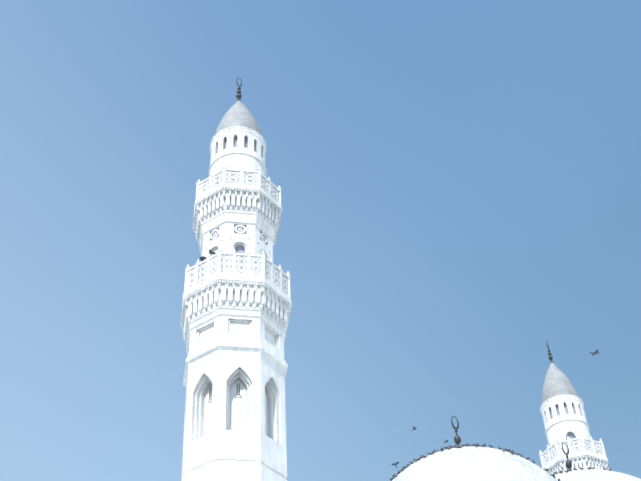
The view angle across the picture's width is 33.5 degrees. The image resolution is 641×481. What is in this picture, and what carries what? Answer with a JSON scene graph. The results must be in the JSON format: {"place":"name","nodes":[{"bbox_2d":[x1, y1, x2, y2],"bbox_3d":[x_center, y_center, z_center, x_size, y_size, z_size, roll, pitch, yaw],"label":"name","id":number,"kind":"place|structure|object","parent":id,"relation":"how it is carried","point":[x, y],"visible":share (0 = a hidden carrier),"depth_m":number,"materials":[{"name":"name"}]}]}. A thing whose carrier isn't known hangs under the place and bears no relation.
{"place":"outdoors","nodes":[
{"label":"outdoors","id":0,"kind":"place"},
{"bbox_2d":[0,0,640,480],"label":"sky","id":1,"kind":"structure","parent":0,"point":[459,181],"materials":[{"name":"blue"}]},
{"bbox_2d":[555,443,640,480],"bbox_3d":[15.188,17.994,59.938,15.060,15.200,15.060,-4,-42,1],"label":"dome","id":2,"kind":"structure","parent":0,"point":[591,475],"depth_m":58.17,"materials":[{"name":"paint"}]},
{"bbox_2d":[550,466,611,475],"bbox_3d":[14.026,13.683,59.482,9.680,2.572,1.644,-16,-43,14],"label":"birds","id":3,"kind":"object","parent":2,"relation":"on","point":[568,470],"visible":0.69,"depth_m":60.12},
{"bbox_3d":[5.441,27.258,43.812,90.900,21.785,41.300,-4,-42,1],"label":"prayer hall walls","id":4,"kind":"object","parent":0,"visible":0},
{"bbox_2d":[392,416,556,480],"bbox_3d":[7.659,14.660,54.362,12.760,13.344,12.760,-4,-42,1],"label":"dome","id":5,"kind":"structure","parent":4,"relation":"on","point":[471,463],"depth_m":51.38,"materials":[{"name":"paint"}]},
{"bbox_2d":[390,443,559,480],"bbox_3d":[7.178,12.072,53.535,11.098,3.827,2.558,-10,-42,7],"label":"birds","id":6,"kind":"object","parent":5,"relation":"on","point":[456,446],"visible":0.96,"depth_m":53.82},
{"label":"ground","id":7,"kind":"structure","parent":0,"visible":0},
{"bbox_2d":[181,77,291,480],"bbox_3d":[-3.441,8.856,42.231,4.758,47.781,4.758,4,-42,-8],"label":"minaret","id":8,"kind":"object","parent":7,"relation":"on","point":[236,306],"visible":1,"depth_m":44.96,"materials":[{"name":"white paint"}]},
{"bbox_2d":[539,341,609,474],"bbox_3d":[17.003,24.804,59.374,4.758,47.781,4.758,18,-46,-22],"label":"minaret","id":9,"kind":"object","parent":7,"relation":"on","point":[562,411],"visible":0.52,"depth_m":69.16,"materials":[{"name":"white paint"}]}
]}

